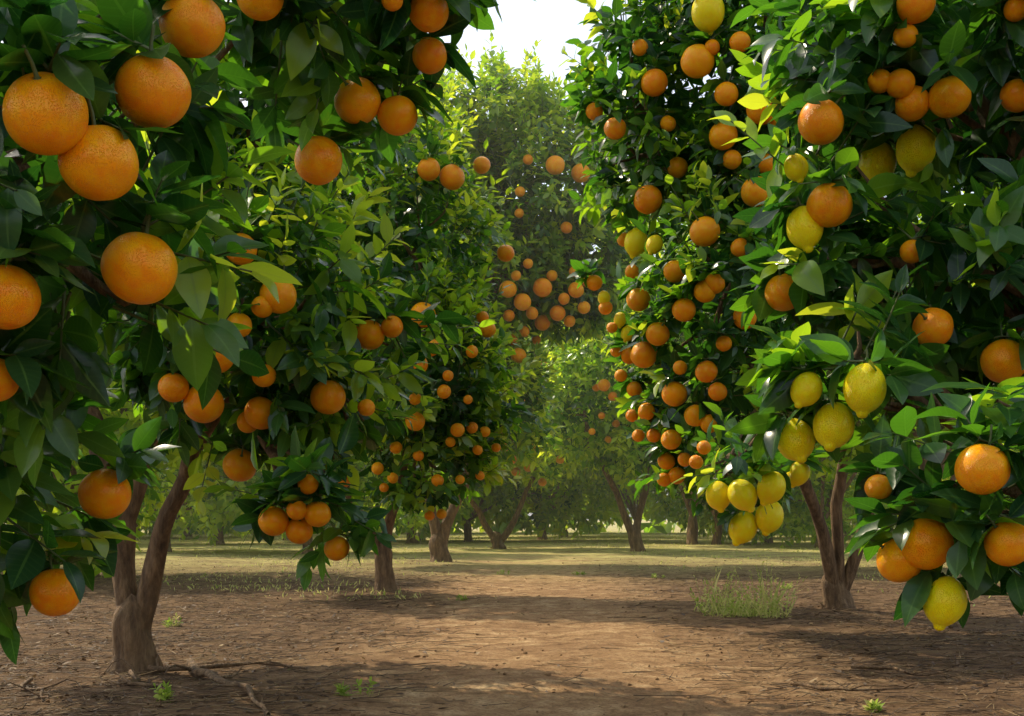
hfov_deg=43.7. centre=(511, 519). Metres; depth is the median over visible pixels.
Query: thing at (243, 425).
orange
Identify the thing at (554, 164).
orange
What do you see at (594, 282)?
orange
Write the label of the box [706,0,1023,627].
citrus tree
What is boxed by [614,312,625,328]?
lemon
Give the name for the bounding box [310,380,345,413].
orange
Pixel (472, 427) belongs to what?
orange
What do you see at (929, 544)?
orange
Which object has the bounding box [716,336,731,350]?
orange
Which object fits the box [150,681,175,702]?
weed tuft
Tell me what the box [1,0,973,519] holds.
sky
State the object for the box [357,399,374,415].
orange
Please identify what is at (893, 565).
orange
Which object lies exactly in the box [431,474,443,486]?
orange
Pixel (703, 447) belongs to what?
orange
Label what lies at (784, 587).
weed tuft
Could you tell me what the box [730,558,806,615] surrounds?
weed tuft
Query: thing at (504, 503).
citrus tree
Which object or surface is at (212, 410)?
orange
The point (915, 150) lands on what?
lemon
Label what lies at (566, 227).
orange
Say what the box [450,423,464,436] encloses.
orange
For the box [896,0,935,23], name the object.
orange
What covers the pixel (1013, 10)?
orange
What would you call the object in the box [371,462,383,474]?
orange
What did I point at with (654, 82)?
orange
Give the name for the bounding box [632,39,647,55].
orange
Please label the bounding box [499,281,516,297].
orange
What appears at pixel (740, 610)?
weed tuft
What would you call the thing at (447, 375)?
orange
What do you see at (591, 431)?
orange
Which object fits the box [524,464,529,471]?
orange
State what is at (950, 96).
orange
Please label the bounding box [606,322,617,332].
orange
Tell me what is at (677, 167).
orange
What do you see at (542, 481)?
orange
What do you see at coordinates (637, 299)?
orange
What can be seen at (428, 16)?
orange
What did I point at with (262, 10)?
orange
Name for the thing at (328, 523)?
citrus tree
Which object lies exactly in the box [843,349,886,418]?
lemon
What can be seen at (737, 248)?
orange
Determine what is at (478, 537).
grass
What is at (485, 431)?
orange
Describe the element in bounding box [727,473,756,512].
lemon
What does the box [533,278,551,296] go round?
orange
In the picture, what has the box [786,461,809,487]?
lemon
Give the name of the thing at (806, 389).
lemon
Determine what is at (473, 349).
orange
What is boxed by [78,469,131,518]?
orange
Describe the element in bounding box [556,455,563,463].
orange
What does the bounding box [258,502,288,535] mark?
orange
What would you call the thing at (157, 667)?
fallen branch
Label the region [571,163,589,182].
orange
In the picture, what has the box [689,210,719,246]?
orange
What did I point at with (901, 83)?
orange
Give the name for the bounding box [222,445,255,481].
orange
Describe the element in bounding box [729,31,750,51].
orange
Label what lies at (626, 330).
lemon
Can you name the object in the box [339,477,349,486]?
orange
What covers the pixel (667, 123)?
orange
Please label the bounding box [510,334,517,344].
orange
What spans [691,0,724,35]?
lemon
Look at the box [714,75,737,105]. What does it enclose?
orange
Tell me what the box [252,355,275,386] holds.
orange
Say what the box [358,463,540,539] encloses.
citrus tree
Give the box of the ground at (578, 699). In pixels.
[0,520,1023,715]
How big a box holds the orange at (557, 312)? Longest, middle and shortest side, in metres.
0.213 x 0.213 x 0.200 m
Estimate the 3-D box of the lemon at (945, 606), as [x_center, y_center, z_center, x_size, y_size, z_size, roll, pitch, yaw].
[0.963,0.172,2.832,0.094,0.155,0.094,11,2,-15]
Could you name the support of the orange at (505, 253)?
hanging from the orange tree at (424, 253)
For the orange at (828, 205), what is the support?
hanging from the citrus tree at (860, 273)
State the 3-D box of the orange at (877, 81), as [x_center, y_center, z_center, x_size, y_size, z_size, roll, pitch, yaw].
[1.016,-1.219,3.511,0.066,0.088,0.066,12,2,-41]
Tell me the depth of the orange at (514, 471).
26.91 m
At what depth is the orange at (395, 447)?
9.38 m
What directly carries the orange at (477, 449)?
hanging from the orange tree at (424, 253)
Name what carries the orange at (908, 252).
hanging from the citrus tree at (860, 273)
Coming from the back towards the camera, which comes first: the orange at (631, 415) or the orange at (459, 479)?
the orange at (459, 479)
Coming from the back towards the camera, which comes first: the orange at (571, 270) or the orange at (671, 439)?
the orange at (571, 270)
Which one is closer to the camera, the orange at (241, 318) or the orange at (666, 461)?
the orange at (241, 318)
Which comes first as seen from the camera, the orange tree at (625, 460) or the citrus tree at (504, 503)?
the orange tree at (625, 460)
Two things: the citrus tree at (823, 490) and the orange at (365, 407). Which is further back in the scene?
the citrus tree at (823, 490)
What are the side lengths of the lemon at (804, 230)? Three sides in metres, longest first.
0.163 x 0.098 x 0.098 m
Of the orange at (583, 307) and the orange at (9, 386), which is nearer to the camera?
the orange at (9, 386)
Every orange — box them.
[0,265,40,329]
[0,358,18,400]
[2,44,88,155]
[29,554,78,616]
[57,98,138,200]
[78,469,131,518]
[100,214,177,304]
[114,24,191,127]
[158,373,188,401]
[159,0,225,57]
[183,387,223,422]
[216,352,232,372]
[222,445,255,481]
[227,230,256,264]
[227,305,251,336]
[237,0,283,20]
[237,412,255,432]
[244,397,272,429]
[251,296,272,317]
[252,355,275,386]
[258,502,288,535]
[259,265,296,313]
[285,518,312,543]
[286,501,306,519]
[287,136,341,184]
[298,474,317,494]
[304,494,330,526]
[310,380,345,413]
[324,536,349,560]
[334,71,380,123]
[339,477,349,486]
[356,315,384,349]
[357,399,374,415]
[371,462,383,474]
[377,88,417,135]
[379,483,388,491]
[381,316,402,337]
[382,0,402,10]
[387,473,397,482]
[390,441,401,453]
[405,412,424,430]
[409,0,448,32]
[409,393,420,404]
[411,295,435,326]
[412,37,449,73]
[413,450,423,460]
[414,359,427,370]
[417,157,439,180]
[424,511,434,520]
[429,339,438,355]
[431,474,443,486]
[436,509,446,518]
[437,384,450,398]
[439,160,466,189]
[442,370,453,380]
[445,437,455,446]
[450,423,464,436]
[455,475,464,483]
[463,395,472,403]
[466,345,477,357]
[466,422,477,433]
[472,445,482,454]
[473,156,489,173]
[475,471,484,479]
[476,311,488,322]
[479,324,495,337]
[480,426,489,436]
[491,443,500,451]
[497,245,513,261]
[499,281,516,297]
[503,310,514,321]
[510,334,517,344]
[511,270,520,280]
[511,348,525,362]
[511,467,520,475]
[514,208,523,217]
[514,293,530,310]
[515,186,524,196]
[519,326,528,336]
[523,154,532,164]
[523,258,532,268]
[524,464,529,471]
[526,307,537,319]
[531,335,540,343]
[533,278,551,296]
[535,315,549,330]
[538,478,546,485]
[545,155,564,174]
[546,270,557,280]
[550,305,565,320]
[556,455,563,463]
[558,293,569,304]
[560,222,571,233]
[564,315,574,326]
[568,282,583,297]
[569,267,575,276]
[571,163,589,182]
[578,301,589,313]
[586,103,602,120]
[587,275,602,290]
[588,428,595,434]
[592,384,598,391]
[598,379,609,390]
[598,412,604,418]
[599,302,612,314]
[604,117,625,139]
[604,436,611,442]
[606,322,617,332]
[608,392,616,400]
[610,348,621,356]
[612,420,619,426]
[614,369,626,381]
[617,232,626,246]
[621,347,632,363]
[625,265,638,278]
[625,409,637,421]
[626,283,650,310]
[626,381,642,396]
[630,341,656,367]
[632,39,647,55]
[632,429,644,441]
[634,185,661,213]
[638,403,654,419]
[641,62,667,96]
[646,319,669,345]
[646,429,660,442]
[657,473,670,486]
[658,453,674,469]
[660,115,675,131]
[661,429,681,449]
[662,375,686,406]
[663,260,684,282]
[667,157,687,177]
[668,467,684,483]
[672,294,695,321]
[673,360,686,374]
[678,453,690,466]
[680,38,713,77]
[684,405,705,426]
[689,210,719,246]
[689,455,702,468]
[694,280,715,302]
[695,361,717,382]
[697,441,710,454]
[700,414,716,432]
[705,39,719,55]
[705,274,724,293]
[708,116,737,149]
[708,382,726,400]
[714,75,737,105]
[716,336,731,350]
[723,150,741,168]
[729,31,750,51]
[730,238,746,256]
[733,311,756,328]
[735,176,767,206]
[746,97,776,124]
[758,153,772,172]
[764,269,793,310]
[798,95,845,144]
[806,183,852,227]
[864,468,891,498]
[867,61,889,92]
[870,539,920,582]
[886,68,914,97]
[893,23,917,47]
[894,85,928,121]
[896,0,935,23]
[900,233,918,263]
[901,518,953,569]
[912,308,953,343]
[929,74,971,117]
[954,424,1010,494]
[980,325,1023,382]
[983,514,1023,565]
[1000,78,1023,112]
[1003,0,1023,21]
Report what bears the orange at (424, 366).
hanging from the orange tree at (424, 253)
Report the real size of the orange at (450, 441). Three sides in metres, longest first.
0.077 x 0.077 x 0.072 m
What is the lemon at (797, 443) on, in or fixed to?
hanging from the citrus tree at (860, 273)
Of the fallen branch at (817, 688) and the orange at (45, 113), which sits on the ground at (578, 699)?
the fallen branch at (817, 688)
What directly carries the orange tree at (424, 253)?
on the ground at (578, 699)
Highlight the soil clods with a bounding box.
[0,564,1023,715]
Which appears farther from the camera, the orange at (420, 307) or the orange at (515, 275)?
the orange at (515, 275)
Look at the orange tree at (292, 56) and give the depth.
2.19 m
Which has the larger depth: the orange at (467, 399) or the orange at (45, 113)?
the orange at (467, 399)
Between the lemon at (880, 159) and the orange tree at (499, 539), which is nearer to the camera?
the lemon at (880, 159)
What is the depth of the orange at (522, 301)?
16.52 m
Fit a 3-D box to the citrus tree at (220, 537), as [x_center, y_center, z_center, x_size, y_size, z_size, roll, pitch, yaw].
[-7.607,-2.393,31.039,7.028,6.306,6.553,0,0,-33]
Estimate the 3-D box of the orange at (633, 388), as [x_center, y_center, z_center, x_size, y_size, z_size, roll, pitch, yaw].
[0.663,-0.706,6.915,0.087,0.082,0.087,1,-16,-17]
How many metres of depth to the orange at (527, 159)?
16.46 m
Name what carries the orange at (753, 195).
hanging from the orange tree at (645, 150)
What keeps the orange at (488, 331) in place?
hanging from the orange tree at (424, 253)
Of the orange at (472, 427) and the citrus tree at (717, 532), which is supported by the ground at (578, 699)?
the citrus tree at (717, 532)
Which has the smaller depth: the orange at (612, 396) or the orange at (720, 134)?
the orange at (720, 134)
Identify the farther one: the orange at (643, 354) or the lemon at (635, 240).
the lemon at (635, 240)
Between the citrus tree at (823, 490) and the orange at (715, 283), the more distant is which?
the citrus tree at (823, 490)
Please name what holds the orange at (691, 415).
hanging from the orange tree at (645, 150)
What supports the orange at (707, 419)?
hanging from the orange tree at (645, 150)
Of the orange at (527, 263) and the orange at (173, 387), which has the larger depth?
the orange at (527, 263)
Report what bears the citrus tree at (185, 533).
on the ground at (578, 699)
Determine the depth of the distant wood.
53.90 m
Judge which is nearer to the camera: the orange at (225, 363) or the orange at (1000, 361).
the orange at (1000, 361)
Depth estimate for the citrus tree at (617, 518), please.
43.91 m
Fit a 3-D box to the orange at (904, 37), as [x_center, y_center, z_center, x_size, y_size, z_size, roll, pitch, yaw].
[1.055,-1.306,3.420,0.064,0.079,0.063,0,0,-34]
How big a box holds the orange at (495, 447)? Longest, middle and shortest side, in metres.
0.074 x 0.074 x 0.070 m
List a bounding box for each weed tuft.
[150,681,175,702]
[162,612,183,626]
[334,676,379,695]
[456,595,467,600]
[690,580,795,618]
[693,566,738,614]
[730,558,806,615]
[780,582,792,588]
[862,699,884,712]
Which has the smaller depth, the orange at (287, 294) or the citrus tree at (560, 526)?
the orange at (287, 294)
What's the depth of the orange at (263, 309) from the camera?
3.92 m
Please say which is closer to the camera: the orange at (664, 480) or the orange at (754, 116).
the orange at (754, 116)
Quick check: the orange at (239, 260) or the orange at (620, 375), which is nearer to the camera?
the orange at (239, 260)
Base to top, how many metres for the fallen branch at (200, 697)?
0.050 m
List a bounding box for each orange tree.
[0,0,535,664]
[64,52,495,674]
[218,73,539,591]
[317,30,649,561]
[430,323,613,548]
[530,214,740,551]
[559,0,1019,610]
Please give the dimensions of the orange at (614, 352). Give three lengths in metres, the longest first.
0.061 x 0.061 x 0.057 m
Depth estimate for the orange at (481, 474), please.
9.77 m
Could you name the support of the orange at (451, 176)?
hanging from the orange tree at (424, 253)
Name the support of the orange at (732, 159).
hanging from the orange tree at (645, 150)
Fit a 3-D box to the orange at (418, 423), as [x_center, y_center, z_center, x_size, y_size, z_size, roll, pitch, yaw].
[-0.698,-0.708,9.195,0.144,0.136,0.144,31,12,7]
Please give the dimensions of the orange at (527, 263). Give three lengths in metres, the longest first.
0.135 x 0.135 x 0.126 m
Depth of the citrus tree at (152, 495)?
12.90 m
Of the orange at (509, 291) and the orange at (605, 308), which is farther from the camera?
the orange at (509, 291)
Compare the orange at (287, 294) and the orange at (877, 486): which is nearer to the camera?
the orange at (877, 486)
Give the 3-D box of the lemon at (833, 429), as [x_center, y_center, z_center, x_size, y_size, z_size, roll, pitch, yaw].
[0.804,-0.244,3.191,0.103,0.151,0.103,0,0,-3]
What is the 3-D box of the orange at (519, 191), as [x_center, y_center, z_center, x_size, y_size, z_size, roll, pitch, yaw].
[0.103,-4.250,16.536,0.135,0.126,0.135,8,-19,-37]
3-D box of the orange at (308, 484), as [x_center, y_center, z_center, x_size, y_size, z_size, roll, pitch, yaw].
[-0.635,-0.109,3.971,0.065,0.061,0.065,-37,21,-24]
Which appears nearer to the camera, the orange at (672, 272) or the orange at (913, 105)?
the orange at (913, 105)
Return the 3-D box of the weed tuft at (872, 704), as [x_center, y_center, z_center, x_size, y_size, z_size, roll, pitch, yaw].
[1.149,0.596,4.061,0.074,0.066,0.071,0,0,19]
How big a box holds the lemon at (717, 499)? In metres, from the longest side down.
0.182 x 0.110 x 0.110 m
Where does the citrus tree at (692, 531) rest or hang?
on the ground at (578, 699)
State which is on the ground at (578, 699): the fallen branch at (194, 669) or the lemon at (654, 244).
the fallen branch at (194, 669)
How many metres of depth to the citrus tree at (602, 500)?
34.58 m
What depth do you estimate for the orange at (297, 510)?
3.95 m
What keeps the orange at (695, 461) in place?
hanging from the orange tree at (645, 150)
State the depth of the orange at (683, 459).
6.54 m
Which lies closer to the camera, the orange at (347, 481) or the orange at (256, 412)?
the orange at (256, 412)
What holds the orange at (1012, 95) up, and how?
hanging from the citrus tree at (860, 273)
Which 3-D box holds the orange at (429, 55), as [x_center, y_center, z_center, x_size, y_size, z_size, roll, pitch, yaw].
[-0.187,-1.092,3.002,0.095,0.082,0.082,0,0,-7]
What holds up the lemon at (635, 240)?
hanging from the orange tree at (645, 150)
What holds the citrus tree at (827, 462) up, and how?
on the ground at (578, 699)
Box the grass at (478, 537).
[59,531,998,600]
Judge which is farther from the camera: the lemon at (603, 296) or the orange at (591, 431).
the orange at (591, 431)
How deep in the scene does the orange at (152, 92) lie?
1.87 m
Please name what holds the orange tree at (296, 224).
on the ground at (578, 699)
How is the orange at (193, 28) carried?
hanging from the orange tree at (292, 56)
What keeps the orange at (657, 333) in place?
hanging from the orange tree at (645, 150)
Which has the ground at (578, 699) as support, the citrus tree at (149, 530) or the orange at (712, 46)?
the citrus tree at (149, 530)
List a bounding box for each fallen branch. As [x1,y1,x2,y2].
[0,677,83,697]
[99,658,189,687]
[147,654,306,671]
[158,683,280,699]
[164,658,269,714]
[790,679,918,691]
[851,663,957,677]
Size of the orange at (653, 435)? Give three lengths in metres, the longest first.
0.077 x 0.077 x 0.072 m
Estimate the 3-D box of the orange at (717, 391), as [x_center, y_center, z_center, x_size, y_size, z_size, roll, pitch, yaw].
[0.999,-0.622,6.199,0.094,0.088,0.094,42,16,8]
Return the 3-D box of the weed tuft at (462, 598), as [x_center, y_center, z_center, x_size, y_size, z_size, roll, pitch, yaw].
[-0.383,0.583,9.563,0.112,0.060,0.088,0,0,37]
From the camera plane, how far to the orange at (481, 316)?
9.56 m
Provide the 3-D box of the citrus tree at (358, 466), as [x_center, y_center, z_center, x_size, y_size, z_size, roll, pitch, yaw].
[-3.641,-1.712,22.980,5.427,4.869,5.060,0,0,19]
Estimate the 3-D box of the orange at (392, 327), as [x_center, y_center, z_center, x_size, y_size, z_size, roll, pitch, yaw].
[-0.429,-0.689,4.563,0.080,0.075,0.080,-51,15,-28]
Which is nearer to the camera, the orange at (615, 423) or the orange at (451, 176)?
the orange at (451, 176)
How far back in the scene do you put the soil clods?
5.31 m
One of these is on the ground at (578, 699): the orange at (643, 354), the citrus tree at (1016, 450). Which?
the citrus tree at (1016, 450)
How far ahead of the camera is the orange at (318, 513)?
3.97 m
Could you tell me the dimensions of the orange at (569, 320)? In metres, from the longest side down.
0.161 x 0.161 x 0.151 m
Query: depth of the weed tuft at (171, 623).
7.12 m
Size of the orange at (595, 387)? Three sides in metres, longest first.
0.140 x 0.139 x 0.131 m
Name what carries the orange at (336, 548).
hanging from the orange tree at (296, 224)
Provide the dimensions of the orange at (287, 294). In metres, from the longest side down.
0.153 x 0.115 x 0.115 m
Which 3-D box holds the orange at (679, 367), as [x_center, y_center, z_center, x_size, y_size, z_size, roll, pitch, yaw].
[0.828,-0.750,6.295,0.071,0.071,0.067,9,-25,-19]
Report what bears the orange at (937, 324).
hanging from the citrus tree at (860, 273)
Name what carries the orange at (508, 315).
hanging from the orange tree at (514, 130)
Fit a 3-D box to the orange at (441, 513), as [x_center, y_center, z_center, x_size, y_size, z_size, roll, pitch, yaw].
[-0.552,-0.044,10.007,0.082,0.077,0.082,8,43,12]
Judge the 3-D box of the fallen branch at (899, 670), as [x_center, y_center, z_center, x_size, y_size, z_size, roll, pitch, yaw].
[1.523,0.584,4.916,0.356,0.042,0.362,0,0,0]
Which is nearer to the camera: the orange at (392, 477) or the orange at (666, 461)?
the orange at (666, 461)
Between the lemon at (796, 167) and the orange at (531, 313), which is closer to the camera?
the lemon at (796, 167)
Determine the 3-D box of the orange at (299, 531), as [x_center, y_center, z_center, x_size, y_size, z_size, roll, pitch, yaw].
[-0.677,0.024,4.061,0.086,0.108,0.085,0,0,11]
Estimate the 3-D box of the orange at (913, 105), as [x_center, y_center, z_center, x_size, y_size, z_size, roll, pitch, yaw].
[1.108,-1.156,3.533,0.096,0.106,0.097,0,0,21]
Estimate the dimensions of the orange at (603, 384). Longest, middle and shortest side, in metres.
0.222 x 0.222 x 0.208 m
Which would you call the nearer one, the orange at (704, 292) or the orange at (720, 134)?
the orange at (704, 292)
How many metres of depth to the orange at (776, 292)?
3.55 m
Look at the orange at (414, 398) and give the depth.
9.06 m
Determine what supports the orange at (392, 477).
hanging from the orange tree at (424, 253)
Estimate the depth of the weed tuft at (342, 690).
4.30 m
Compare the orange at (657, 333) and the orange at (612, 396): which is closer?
the orange at (657, 333)
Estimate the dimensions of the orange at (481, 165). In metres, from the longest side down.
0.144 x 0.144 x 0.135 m
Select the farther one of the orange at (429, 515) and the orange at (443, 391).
the orange at (429, 515)
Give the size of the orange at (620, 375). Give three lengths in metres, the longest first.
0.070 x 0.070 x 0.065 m
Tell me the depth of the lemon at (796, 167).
3.45 m
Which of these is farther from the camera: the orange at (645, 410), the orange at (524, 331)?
the orange at (524, 331)
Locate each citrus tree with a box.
[3,308,226,577]
[63,332,267,551]
[136,515,190,538]
[140,469,261,544]
[140,520,192,536]
[157,382,468,553]
[319,518,337,534]
[335,465,511,542]
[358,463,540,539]
[388,348,594,541]
[498,337,636,539]
[506,355,654,536]
[561,368,680,530]
[588,283,748,544]
[631,469,858,542]
[634,371,813,544]
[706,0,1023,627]
[713,413,920,547]
[740,191,1014,504]
[826,476,897,528]
[956,418,1019,498]
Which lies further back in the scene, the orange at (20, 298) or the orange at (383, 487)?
the orange at (383, 487)
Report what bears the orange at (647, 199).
hanging from the orange tree at (645, 150)
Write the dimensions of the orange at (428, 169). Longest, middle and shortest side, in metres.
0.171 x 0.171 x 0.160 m
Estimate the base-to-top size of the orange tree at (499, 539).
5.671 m
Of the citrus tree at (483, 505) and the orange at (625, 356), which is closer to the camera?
the orange at (625, 356)
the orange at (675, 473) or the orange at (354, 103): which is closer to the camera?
the orange at (354, 103)
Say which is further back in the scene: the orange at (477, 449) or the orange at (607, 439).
the orange at (607, 439)
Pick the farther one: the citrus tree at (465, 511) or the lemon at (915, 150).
the citrus tree at (465, 511)
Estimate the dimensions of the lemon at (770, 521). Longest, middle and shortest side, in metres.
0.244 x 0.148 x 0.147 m
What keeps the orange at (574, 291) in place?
hanging from the orange tree at (514, 130)
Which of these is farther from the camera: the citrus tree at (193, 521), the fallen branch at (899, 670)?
the citrus tree at (193, 521)
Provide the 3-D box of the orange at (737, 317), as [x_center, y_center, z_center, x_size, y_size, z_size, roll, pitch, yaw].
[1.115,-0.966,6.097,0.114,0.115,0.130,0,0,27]
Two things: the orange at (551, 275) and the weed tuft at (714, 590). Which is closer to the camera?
the weed tuft at (714, 590)
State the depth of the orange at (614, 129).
6.50 m
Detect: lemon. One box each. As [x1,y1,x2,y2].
[598,290,609,302]
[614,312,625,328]
[621,325,633,341]
[624,220,647,258]
[646,235,662,254]
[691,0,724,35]
[706,474,729,512]
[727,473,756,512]
[728,511,757,545]
[755,502,783,535]
[757,464,785,505]
[778,412,814,463]
[784,147,808,182]
[786,196,823,252]
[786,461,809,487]
[790,370,822,408]
[813,393,854,451]
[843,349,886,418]
[859,142,896,179]
[896,119,935,177]
[923,572,967,630]
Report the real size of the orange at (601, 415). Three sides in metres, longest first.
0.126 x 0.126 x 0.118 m
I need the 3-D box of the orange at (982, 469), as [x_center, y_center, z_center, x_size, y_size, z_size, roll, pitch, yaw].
[0.965,-0.123,2.603,0.108,0.144,0.108,16,5,20]
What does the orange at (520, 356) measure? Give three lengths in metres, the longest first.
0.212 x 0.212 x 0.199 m
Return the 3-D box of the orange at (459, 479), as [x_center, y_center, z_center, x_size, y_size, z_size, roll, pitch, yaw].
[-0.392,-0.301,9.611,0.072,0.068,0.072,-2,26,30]
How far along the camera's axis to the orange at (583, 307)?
16.91 m
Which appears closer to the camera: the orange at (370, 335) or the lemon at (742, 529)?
the orange at (370, 335)
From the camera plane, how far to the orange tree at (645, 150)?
6.55 m
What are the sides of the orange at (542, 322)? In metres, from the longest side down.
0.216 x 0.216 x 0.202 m
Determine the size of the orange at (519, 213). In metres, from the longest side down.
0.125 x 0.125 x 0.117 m
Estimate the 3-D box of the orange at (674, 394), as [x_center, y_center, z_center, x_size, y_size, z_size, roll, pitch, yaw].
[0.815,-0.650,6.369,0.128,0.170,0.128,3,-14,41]
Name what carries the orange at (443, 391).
hanging from the orange tree at (424, 253)
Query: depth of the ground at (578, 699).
6.48 m
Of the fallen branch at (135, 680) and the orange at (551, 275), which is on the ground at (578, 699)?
the fallen branch at (135, 680)
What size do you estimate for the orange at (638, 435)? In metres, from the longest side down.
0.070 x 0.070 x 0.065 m
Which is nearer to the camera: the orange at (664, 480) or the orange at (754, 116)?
the orange at (754, 116)
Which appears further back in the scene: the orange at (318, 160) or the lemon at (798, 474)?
the lemon at (798, 474)
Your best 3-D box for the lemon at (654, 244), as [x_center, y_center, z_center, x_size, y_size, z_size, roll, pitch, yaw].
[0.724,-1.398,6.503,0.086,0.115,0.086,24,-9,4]
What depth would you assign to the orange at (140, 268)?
1.91 m
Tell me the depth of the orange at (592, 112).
6.65 m
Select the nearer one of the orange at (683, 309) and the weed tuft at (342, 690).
the weed tuft at (342, 690)
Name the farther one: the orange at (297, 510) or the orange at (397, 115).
the orange at (297, 510)
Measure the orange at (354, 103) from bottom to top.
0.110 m
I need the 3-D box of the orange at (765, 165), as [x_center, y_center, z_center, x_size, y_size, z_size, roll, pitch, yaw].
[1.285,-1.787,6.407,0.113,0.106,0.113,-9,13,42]
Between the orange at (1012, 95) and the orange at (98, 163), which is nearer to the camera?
the orange at (98, 163)
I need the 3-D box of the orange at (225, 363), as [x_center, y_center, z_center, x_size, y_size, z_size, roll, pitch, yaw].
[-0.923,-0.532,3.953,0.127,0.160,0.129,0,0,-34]
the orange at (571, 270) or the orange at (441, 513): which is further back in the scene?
the orange at (571, 270)
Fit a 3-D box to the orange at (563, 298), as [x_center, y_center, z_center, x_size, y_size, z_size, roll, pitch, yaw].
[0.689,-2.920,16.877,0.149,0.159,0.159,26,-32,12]
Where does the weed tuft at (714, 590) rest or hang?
on the ground at (578, 699)
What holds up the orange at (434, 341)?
hanging from the orange tree at (424, 253)
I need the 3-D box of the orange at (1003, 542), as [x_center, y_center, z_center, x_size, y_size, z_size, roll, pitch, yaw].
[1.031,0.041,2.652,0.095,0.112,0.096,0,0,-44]
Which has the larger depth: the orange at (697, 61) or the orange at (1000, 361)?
the orange at (697, 61)
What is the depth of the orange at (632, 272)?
6.84 m
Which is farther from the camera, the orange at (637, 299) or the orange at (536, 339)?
the orange at (536, 339)
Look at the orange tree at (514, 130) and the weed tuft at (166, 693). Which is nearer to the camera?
the weed tuft at (166, 693)
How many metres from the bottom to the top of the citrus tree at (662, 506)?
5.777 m
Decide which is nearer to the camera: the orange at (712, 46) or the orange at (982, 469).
the orange at (982, 469)
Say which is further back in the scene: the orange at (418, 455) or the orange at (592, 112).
the orange at (418, 455)
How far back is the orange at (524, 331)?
16.96 m
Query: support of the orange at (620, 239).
hanging from the orange tree at (645, 150)
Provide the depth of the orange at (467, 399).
9.26 m
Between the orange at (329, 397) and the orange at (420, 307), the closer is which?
the orange at (329, 397)
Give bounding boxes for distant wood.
[7,346,895,534]
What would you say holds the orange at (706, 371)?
hanging from the orange tree at (645, 150)
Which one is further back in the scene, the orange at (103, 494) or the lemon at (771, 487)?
the lemon at (771, 487)
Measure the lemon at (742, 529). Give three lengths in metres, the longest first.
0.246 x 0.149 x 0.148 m
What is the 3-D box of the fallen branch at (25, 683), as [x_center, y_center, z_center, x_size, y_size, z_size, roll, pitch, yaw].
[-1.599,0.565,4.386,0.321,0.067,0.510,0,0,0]
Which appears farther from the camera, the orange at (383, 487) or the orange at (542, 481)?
the orange at (542, 481)
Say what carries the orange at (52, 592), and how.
hanging from the orange tree at (292, 56)
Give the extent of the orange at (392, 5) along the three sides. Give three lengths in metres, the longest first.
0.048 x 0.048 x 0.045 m
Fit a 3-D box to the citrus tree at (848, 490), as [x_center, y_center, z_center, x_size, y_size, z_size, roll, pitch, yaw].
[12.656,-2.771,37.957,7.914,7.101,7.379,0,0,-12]
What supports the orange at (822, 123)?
hanging from the citrus tree at (860, 273)

